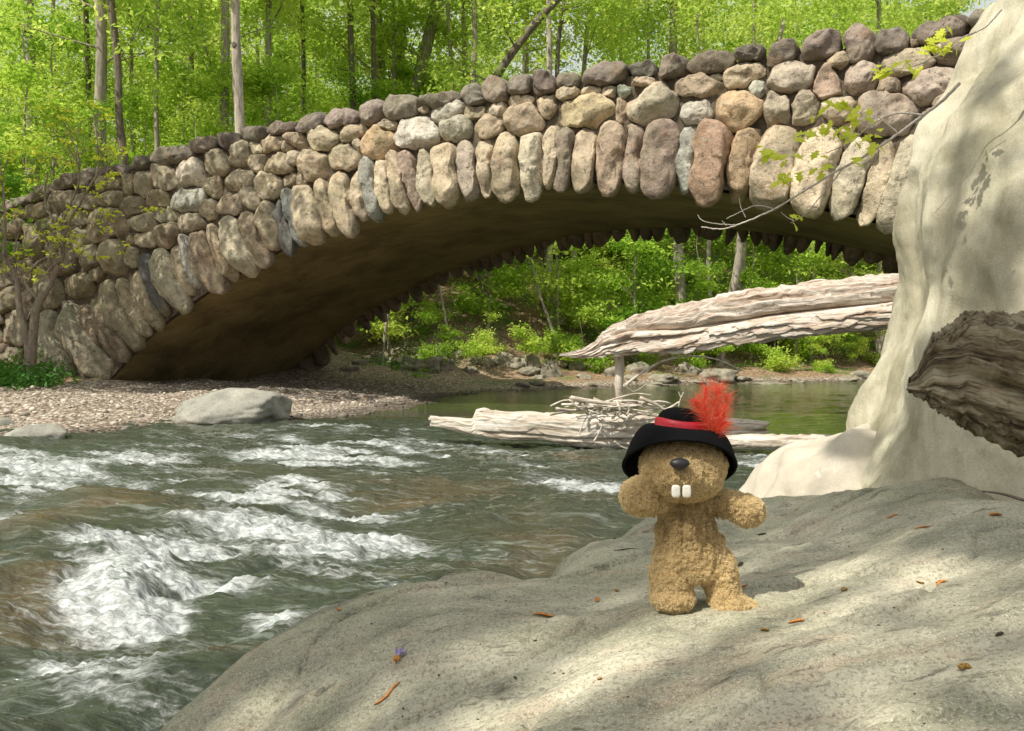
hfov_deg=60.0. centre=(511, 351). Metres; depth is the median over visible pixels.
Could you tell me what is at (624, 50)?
leafy tree
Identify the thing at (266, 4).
leafy tree
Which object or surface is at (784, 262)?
understory tree
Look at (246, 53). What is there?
leafy tree
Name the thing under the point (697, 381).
bank boulder
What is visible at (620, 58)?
leafy tree
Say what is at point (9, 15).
leafy tree
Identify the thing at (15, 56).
leafy tree
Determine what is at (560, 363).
bank boulder
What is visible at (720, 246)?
understory tree
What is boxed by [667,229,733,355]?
understory tree
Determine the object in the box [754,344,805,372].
bank shrub
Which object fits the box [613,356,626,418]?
stub branch
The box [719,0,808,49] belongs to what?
leafy tree
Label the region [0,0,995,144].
sky
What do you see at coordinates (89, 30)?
leafy tree
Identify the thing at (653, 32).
leafy tree
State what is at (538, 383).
bank boulder
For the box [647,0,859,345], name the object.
woodland tree
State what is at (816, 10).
leafy tree
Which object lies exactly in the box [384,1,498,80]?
leafy tree
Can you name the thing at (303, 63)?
woodland tree
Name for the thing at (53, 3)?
leafy tree
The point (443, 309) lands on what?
woodland tree
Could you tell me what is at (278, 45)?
understory tree
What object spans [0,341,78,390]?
undergrowth
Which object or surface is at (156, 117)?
woodland tree
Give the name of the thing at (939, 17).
leafy tree
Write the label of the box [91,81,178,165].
understory tree
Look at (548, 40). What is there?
woodland tree
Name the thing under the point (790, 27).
leafy tree
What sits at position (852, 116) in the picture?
leafy branch
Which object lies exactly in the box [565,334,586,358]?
bank shrub
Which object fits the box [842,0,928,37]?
leafy tree
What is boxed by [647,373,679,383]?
bank boulder
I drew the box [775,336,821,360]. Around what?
bank shrub
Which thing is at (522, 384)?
bank boulder
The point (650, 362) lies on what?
bank shrub
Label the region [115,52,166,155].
understory tree
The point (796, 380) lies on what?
bank boulder
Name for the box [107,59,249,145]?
understory tree
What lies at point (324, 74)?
understory tree
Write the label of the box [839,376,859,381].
bank boulder
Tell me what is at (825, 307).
driftwood log
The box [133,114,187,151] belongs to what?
understory tree
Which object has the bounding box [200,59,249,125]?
understory tree
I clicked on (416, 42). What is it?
leafy tree
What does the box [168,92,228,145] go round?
understory tree
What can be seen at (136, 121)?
understory tree
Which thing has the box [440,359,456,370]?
bank boulder
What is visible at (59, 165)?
understory tree
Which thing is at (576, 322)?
bank shrub
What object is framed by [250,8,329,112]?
leafy tree
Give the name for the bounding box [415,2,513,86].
leafy tree
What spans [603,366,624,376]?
bank boulder
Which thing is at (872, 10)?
leafy tree
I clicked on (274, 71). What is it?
understory tree
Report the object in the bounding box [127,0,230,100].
leafy tree
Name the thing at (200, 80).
understory tree
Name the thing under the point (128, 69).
leafy tree
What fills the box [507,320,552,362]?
bank shrub
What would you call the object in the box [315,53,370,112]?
understory tree
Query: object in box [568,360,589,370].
bank boulder
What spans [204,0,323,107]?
leafy tree
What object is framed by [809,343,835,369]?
bank shrub
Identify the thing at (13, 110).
leafy tree
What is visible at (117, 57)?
woodland tree
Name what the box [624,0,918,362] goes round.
woodland tree
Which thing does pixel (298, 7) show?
leafy tree
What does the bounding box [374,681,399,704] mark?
pine needle
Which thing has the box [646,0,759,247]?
leafy tree
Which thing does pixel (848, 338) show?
bank shrub
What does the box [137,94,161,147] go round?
understory tree
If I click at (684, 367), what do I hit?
bank boulder
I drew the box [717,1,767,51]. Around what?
leafy tree
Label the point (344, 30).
leafy tree
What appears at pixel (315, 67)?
understory tree
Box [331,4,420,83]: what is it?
leafy tree
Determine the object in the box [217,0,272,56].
leafy tree
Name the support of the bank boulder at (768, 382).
on the ground at (330, 376)
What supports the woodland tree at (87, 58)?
on the ground at (330, 376)
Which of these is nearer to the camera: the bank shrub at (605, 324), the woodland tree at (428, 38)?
the bank shrub at (605, 324)
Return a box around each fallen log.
[428,408,769,448]
[727,433,830,450]
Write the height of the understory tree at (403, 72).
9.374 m
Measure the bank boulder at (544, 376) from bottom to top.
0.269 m
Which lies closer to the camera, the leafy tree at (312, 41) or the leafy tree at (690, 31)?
the leafy tree at (690, 31)
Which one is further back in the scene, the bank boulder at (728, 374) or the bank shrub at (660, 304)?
the bank shrub at (660, 304)
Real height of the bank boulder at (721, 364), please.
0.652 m
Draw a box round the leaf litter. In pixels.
[371,529,997,728]
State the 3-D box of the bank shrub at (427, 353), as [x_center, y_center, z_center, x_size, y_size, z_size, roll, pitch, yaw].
[-3.104,-0.349,34.206,1.695,2.530,1.840,0,0,-36]
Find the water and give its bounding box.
[0,381,864,730]
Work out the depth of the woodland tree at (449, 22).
45.87 m
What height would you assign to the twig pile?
0.902 m
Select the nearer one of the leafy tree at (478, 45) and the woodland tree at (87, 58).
the woodland tree at (87, 58)
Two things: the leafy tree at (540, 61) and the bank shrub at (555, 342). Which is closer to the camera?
the bank shrub at (555, 342)
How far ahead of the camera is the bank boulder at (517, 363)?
34.51 m
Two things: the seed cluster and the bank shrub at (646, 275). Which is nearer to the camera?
the seed cluster
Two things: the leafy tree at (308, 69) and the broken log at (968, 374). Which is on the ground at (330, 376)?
the leafy tree at (308, 69)
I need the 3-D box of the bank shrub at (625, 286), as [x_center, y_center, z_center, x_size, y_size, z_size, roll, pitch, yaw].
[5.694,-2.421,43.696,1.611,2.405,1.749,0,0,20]
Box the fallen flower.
[393,647,406,663]
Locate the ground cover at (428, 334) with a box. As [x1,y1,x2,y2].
[329,234,875,378]
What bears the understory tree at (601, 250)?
on the ground at (330, 376)
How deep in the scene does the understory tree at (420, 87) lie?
46.84 m
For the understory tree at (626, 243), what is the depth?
38.33 m
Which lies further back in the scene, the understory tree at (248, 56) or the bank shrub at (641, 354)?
the understory tree at (248, 56)
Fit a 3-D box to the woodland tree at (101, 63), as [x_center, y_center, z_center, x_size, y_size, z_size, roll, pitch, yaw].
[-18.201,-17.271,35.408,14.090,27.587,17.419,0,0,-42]
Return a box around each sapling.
[0,99,167,376]
[0,170,67,267]
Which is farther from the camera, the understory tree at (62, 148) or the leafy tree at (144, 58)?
the leafy tree at (144, 58)
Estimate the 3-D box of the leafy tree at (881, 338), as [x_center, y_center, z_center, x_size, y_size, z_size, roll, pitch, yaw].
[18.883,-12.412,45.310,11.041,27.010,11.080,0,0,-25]
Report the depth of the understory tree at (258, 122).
41.36 m
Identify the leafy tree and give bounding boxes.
[0,0,50,112]
[0,0,50,125]
[0,0,69,129]
[0,0,127,180]
[0,0,151,174]
[18,0,143,99]
[18,0,145,174]
[54,0,212,164]
[59,0,175,146]
[90,4,151,140]
[91,0,258,150]
[109,14,178,87]
[125,9,177,101]
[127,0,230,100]
[150,2,262,99]
[162,0,397,145]
[194,0,288,80]
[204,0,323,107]
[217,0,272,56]
[220,0,370,121]
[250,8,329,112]
[259,0,366,106]
[275,6,343,117]
[284,0,414,102]
[291,1,348,110]
[314,0,468,110]
[319,9,386,94]
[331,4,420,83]
[361,1,459,74]
[376,0,536,94]
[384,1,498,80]
[414,0,530,82]
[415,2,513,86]
[433,0,603,269]
[453,1,515,75]
[480,1,530,77]
[480,1,584,83]
[552,0,688,72]
[553,0,667,74]
[578,0,663,75]
[578,4,637,69]
[588,0,705,287]
[645,0,745,66]
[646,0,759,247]
[650,0,733,65]
[713,1,769,48]
[717,0,827,60]
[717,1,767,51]
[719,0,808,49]
[756,0,846,57]
[757,0,811,44]
[781,0,968,364]
[782,0,910,273]
[798,0,870,46]
[828,0,910,41]
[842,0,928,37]
[871,0,979,28]
[904,0,971,37]
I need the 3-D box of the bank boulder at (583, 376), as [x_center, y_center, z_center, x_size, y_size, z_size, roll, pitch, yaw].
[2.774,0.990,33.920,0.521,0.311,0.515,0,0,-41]
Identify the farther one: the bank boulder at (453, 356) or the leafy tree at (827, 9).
the leafy tree at (827, 9)
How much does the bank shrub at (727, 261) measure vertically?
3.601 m
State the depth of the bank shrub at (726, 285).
45.86 m
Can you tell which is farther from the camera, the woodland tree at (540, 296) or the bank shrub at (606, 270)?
the bank shrub at (606, 270)
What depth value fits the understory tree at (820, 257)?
42.63 m
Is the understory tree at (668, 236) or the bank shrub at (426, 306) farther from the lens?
the understory tree at (668, 236)
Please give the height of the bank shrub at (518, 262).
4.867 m
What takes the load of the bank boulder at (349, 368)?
on the ground at (330, 376)
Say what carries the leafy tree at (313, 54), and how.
on the ground at (330, 376)
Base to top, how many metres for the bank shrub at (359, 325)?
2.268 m
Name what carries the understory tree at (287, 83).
on the ground at (330, 376)
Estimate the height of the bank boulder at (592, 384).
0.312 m
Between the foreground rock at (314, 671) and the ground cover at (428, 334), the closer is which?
the foreground rock at (314, 671)
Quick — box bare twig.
[982,491,1023,501]
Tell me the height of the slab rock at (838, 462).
1.346 m
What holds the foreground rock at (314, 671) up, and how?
on the ground at (330, 376)
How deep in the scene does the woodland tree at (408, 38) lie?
50.58 m
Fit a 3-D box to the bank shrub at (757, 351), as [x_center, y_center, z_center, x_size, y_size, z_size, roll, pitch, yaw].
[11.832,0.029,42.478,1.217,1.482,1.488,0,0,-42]
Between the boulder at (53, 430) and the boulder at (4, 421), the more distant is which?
the boulder at (4, 421)
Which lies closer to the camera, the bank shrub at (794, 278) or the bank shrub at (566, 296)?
the bank shrub at (566, 296)
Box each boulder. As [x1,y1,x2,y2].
[0,417,14,425]
[3,423,67,438]
[172,388,291,424]
[340,365,359,371]
[352,359,366,365]
[368,353,386,362]
[391,354,413,365]
[399,362,413,369]
[408,347,420,353]
[412,356,444,372]
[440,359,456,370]
[447,350,463,359]
[462,366,479,373]
[468,355,481,364]
[479,357,494,368]
[495,352,513,367]
[509,357,524,368]
[515,367,540,375]
[515,381,529,387]
[521,354,541,367]
[528,381,545,385]
[534,374,547,378]
[540,361,562,377]
[552,357,568,367]
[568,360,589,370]
[576,374,591,378]
[588,381,596,386]
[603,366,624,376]
[624,374,636,380]
[626,361,650,373]
[640,382,669,385]
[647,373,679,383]
[675,362,700,374]
[692,380,705,383]
[699,368,738,382]
[714,358,731,367]
[734,376,751,381]
[751,381,787,383]
[789,378,806,382]
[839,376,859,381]
[846,0,1023,503]
[849,370,870,378]
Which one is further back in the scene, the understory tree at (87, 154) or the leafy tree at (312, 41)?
the leafy tree at (312, 41)
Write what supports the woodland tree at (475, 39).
on the ground at (330, 376)
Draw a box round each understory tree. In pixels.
[0,0,100,201]
[0,0,128,198]
[0,19,42,172]
[0,45,18,197]
[0,61,51,181]
[0,78,51,199]
[0,103,34,209]
[37,89,92,170]
[39,116,84,177]
[43,94,135,180]
[44,147,67,169]
[68,86,149,163]
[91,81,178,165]
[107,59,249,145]
[108,138,151,154]
[114,92,182,146]
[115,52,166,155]
[123,87,174,155]
[124,49,216,155]
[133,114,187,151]
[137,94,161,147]
[159,101,245,145]
[160,98,229,129]
[167,50,286,140]
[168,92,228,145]
[179,53,232,117]
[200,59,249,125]
[212,50,263,125]
[217,90,291,119]
[218,44,319,123]
[228,116,279,130]
[232,94,296,125]
[245,29,323,119]
[271,61,300,120]
[277,23,344,113]
[308,59,359,114]
[312,85,349,111]
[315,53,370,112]
[324,95,349,108]
[333,68,414,110]
[348,45,413,109]
[356,291,435,354]
[366,57,437,100]
[382,58,468,97]
[440,257,542,331]
[495,241,625,346]
[555,228,717,362]
[568,231,628,267]
[584,230,672,302]
[585,234,692,278]
[641,230,695,256]
[662,229,764,296]
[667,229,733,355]
[715,231,792,288]
[728,231,808,288]
[730,241,857,361]
[736,236,793,259]
[746,238,835,351]
[758,244,824,281]
[804,255,876,279]
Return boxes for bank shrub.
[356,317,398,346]
[411,297,455,323]
[411,311,456,358]
[437,324,464,349]
[455,326,503,371]
[477,311,509,354]
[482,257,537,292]
[491,263,535,304]
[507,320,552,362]
[540,326,576,360]
[544,322,571,340]
[553,259,588,297]
[554,288,577,304]
[556,303,614,372]
[561,304,584,328]
[562,258,619,308]
[565,296,613,337]
[565,319,585,349]
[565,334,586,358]
[582,306,642,330]
[590,266,625,315]
[611,271,632,303]
[611,279,640,312]
[623,257,669,302]
[635,353,655,358]
[637,269,677,303]
[637,353,661,368]
[644,298,670,309]
[650,272,686,300]
[670,353,711,368]
[672,279,706,302]
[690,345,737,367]
[707,253,737,297]
[720,281,738,292]
[729,343,768,354]
[746,343,773,362]
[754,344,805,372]
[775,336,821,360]
[775,339,794,348]
[778,271,802,284]
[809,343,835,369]
[813,347,840,373]
[825,335,865,360]
[831,332,861,355]
[844,332,873,357]
[845,337,871,361]
[862,330,886,364]
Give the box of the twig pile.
[550,383,685,448]
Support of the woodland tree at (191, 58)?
on the ground at (330, 376)
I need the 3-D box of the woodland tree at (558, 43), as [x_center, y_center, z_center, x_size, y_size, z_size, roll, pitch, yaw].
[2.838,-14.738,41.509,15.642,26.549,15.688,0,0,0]
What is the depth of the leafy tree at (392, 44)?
46.88 m
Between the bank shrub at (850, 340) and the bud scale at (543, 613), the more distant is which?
the bank shrub at (850, 340)
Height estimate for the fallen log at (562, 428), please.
0.576 m
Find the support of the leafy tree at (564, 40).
on the ground at (330, 376)
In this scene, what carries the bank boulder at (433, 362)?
on the ground at (330, 376)
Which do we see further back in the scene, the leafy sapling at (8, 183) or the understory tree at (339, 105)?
the understory tree at (339, 105)
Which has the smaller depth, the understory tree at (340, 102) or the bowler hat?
the bowler hat
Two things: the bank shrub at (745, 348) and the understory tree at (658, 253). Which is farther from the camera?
the understory tree at (658, 253)
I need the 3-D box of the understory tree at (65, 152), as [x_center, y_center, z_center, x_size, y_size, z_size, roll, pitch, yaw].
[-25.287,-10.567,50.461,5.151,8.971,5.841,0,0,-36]
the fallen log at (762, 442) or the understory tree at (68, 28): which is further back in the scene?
the understory tree at (68, 28)
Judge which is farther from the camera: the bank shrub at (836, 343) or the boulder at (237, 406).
the bank shrub at (836, 343)
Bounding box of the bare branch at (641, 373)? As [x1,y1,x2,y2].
[623,355,742,386]
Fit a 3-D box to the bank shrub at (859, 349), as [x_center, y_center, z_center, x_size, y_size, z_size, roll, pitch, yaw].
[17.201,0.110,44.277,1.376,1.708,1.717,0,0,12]
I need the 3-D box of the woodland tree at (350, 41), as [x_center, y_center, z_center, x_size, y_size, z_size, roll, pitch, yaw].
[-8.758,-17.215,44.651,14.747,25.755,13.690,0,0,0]
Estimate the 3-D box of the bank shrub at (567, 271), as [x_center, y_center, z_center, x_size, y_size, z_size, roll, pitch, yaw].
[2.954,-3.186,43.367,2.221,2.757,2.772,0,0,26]
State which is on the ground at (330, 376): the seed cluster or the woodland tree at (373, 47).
the woodland tree at (373, 47)
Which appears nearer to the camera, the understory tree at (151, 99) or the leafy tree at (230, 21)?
the understory tree at (151, 99)
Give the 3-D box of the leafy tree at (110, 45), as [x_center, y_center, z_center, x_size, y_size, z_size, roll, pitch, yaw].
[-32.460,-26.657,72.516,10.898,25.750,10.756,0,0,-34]
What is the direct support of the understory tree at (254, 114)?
on the ground at (330, 376)
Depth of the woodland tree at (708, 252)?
42.91 m
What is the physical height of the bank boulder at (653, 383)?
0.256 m
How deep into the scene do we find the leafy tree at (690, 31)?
78.19 m
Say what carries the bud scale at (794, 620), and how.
on the foreground rock at (314, 671)
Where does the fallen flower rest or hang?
on the foreground rock at (314, 671)
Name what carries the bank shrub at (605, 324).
on the ground at (330, 376)
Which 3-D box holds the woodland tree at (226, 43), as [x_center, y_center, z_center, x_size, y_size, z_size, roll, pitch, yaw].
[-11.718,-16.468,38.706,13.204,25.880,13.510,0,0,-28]
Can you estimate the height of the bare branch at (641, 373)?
0.432 m
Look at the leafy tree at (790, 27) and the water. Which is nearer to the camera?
the water
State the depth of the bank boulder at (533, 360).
34.69 m
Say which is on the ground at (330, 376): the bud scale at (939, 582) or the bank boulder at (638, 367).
the bank boulder at (638, 367)
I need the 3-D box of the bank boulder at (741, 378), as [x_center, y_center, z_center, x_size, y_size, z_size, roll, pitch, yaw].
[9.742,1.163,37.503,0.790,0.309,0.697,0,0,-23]
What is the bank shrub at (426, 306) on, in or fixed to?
on the ground at (330, 376)
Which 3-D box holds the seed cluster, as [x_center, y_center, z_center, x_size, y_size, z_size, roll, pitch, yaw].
[0.551,0.383,1.080,0.022,0.007,0.015,0,0,-15]
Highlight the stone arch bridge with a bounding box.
[0,8,984,381]
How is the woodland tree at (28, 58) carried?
on the ground at (330, 376)
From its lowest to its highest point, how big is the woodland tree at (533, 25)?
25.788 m
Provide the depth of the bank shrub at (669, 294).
44.49 m
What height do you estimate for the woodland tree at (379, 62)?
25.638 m
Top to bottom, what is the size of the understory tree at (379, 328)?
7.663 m
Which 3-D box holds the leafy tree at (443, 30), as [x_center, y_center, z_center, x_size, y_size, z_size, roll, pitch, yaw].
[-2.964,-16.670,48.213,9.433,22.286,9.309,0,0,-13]
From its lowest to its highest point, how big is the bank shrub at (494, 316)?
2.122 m
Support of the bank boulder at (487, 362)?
on the ground at (330, 376)
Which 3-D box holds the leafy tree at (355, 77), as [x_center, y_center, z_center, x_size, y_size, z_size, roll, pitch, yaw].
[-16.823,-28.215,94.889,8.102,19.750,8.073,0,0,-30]
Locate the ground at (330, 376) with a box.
[0,138,875,435]
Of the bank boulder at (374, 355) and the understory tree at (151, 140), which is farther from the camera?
the understory tree at (151, 140)
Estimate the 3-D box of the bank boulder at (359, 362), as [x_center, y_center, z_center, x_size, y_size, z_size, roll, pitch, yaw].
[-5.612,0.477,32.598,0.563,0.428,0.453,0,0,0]
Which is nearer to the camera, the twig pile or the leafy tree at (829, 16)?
the twig pile
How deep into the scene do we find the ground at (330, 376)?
32.27 m
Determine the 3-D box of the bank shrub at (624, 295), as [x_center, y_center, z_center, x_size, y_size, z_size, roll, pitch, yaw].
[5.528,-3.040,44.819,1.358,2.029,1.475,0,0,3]
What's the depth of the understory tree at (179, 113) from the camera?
39.35 m
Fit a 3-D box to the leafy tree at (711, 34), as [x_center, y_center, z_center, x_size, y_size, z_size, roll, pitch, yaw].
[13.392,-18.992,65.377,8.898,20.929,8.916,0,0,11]
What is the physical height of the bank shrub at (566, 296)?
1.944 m
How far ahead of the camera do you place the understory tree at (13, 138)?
30.73 m
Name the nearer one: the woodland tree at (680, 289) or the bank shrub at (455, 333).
the bank shrub at (455, 333)
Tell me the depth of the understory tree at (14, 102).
47.99 m
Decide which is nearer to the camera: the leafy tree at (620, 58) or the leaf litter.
the leaf litter
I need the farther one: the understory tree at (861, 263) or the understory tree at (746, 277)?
the understory tree at (861, 263)
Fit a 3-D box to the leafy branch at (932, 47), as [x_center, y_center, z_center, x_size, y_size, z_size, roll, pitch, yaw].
[1.716,-1.244,3.643,0.550,0.298,0.278,0,0,0]
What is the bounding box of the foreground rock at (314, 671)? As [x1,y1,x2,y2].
[160,477,1023,730]
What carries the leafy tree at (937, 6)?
on the ground at (330, 376)
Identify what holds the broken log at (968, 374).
on the foreground rock at (314, 671)
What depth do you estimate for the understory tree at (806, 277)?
51.84 m
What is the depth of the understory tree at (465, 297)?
37.05 m
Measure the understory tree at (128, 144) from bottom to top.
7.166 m
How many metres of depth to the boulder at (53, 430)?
13.28 m
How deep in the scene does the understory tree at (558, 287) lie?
38.81 m
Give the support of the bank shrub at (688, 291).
on the ground at (330, 376)
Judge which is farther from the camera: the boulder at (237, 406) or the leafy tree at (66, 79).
the leafy tree at (66, 79)
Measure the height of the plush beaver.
0.311 m
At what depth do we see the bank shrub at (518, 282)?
40.22 m
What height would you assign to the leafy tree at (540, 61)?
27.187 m
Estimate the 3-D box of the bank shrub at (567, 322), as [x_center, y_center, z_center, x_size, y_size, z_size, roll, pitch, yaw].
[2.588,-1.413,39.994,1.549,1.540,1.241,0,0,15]
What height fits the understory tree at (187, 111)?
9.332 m
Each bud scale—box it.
[532,612,553,616]
[788,619,804,622]
[936,580,947,585]
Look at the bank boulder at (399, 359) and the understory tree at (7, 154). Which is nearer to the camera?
the understory tree at (7, 154)
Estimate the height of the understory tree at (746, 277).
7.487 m
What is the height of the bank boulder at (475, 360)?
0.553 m
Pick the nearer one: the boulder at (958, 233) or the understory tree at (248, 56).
the boulder at (958, 233)
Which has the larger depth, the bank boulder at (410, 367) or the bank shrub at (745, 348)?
the bank shrub at (745, 348)
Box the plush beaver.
[618,441,766,614]
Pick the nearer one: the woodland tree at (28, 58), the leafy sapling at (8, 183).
the leafy sapling at (8, 183)
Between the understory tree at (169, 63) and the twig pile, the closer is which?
the twig pile
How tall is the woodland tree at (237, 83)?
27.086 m
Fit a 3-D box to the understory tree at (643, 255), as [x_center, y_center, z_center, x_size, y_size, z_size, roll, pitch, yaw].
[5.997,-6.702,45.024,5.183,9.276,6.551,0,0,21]
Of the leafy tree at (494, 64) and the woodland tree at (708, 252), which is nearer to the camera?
the woodland tree at (708, 252)
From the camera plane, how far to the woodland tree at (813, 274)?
43.29 m
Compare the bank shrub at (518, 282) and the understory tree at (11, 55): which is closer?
the understory tree at (11, 55)
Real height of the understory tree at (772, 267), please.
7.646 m
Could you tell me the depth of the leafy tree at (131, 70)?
46.44 m
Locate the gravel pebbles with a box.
[0,378,469,433]
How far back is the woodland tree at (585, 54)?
45.41 m
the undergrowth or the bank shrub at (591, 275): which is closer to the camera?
the undergrowth
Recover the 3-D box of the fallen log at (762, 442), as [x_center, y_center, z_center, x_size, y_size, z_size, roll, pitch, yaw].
[3.469,1.166,11.410,1.748,0.246,0.248,0,0,13]
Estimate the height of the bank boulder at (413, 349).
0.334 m
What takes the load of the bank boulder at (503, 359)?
on the ground at (330, 376)
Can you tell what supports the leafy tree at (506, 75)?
on the ground at (330, 376)
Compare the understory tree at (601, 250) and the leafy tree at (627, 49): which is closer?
the understory tree at (601, 250)
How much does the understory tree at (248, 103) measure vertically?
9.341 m
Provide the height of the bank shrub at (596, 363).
3.471 m
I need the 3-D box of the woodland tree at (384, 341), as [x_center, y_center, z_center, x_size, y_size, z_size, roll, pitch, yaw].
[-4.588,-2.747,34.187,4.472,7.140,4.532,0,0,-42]
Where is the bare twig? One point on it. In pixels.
(1012, 496)
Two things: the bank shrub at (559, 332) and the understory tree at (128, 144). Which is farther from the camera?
the understory tree at (128, 144)
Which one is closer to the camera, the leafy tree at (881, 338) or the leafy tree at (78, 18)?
the leafy tree at (881, 338)
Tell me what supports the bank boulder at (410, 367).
on the ground at (330, 376)
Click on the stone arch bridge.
(304, 242)
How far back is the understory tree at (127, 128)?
48.80 m
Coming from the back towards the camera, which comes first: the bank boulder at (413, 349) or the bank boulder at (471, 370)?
the bank boulder at (413, 349)
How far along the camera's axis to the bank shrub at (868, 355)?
45.13 m
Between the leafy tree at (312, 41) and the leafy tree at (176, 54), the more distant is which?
the leafy tree at (312, 41)
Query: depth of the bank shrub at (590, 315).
40.16 m
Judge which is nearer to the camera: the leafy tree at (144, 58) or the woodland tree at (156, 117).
the woodland tree at (156, 117)
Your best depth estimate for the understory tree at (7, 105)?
46.30 m
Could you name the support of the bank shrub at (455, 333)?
on the ground at (330, 376)
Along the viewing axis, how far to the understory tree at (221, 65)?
37.22 m
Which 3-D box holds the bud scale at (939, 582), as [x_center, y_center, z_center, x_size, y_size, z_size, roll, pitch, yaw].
[0.682,0.366,1.407,0.024,0.007,0.008,0,0,-25]
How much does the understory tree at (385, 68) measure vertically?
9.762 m
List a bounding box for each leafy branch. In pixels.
[698,82,960,230]
[870,9,1001,80]
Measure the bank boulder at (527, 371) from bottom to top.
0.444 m
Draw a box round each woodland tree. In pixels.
[0,0,136,180]
[0,0,206,165]
[37,0,207,166]
[59,0,213,149]
[64,0,382,132]
[106,0,227,165]
[137,1,257,136]
[161,0,326,130]
[218,0,363,114]
[249,0,431,110]
[299,0,457,99]
[307,0,445,94]
[327,0,444,99]
[333,0,576,96]
[360,0,539,92]
[380,0,651,283]
[381,314,388,363]
[399,0,979,325]
[403,0,707,308]
[439,285,450,341]
[450,0,681,325]
[466,0,730,277]
[506,242,580,357]
[565,0,774,302]
[597,0,812,296]
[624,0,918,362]
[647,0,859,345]
[742,0,941,361]
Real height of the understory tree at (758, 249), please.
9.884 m
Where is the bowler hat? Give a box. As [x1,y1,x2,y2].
[622,370,742,480]
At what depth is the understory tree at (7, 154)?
30.64 m
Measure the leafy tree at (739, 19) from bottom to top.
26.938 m
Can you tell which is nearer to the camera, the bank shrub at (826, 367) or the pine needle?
the pine needle
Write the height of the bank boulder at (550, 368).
0.981 m
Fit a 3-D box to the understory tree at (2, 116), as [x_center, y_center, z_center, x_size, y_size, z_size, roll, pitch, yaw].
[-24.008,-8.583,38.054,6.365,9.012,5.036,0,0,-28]
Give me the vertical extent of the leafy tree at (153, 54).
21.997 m
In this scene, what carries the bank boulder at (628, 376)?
on the ground at (330, 376)
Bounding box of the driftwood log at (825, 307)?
[559,273,898,357]
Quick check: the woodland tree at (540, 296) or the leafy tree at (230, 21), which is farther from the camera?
the leafy tree at (230, 21)
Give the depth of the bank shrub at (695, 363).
38.93 m
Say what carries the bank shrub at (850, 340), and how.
on the ground at (330, 376)
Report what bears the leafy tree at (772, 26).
on the ground at (330, 376)
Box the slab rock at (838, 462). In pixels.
[739,424,875,497]
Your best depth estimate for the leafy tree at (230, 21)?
82.63 m
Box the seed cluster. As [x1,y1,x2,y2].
[957,663,971,668]
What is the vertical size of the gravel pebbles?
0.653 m
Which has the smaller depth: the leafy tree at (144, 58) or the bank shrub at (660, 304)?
the bank shrub at (660, 304)
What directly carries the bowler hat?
on the plush beaver
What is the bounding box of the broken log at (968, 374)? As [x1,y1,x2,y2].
[906,310,1023,457]
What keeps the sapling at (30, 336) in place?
on the undergrowth
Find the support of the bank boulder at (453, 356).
on the ground at (330, 376)
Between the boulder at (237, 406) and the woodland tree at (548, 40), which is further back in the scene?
the woodland tree at (548, 40)
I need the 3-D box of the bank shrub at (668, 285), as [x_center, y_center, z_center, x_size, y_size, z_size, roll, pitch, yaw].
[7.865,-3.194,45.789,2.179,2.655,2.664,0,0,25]
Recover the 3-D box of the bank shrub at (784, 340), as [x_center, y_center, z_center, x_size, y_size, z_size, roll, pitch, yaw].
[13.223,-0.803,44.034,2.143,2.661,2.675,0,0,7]
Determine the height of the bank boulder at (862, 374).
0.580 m
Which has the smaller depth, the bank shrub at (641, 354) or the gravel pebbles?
the gravel pebbles
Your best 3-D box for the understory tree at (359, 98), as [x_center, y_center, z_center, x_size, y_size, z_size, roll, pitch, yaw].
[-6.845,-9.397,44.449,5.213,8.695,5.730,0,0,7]
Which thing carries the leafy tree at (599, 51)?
on the ground at (330, 376)

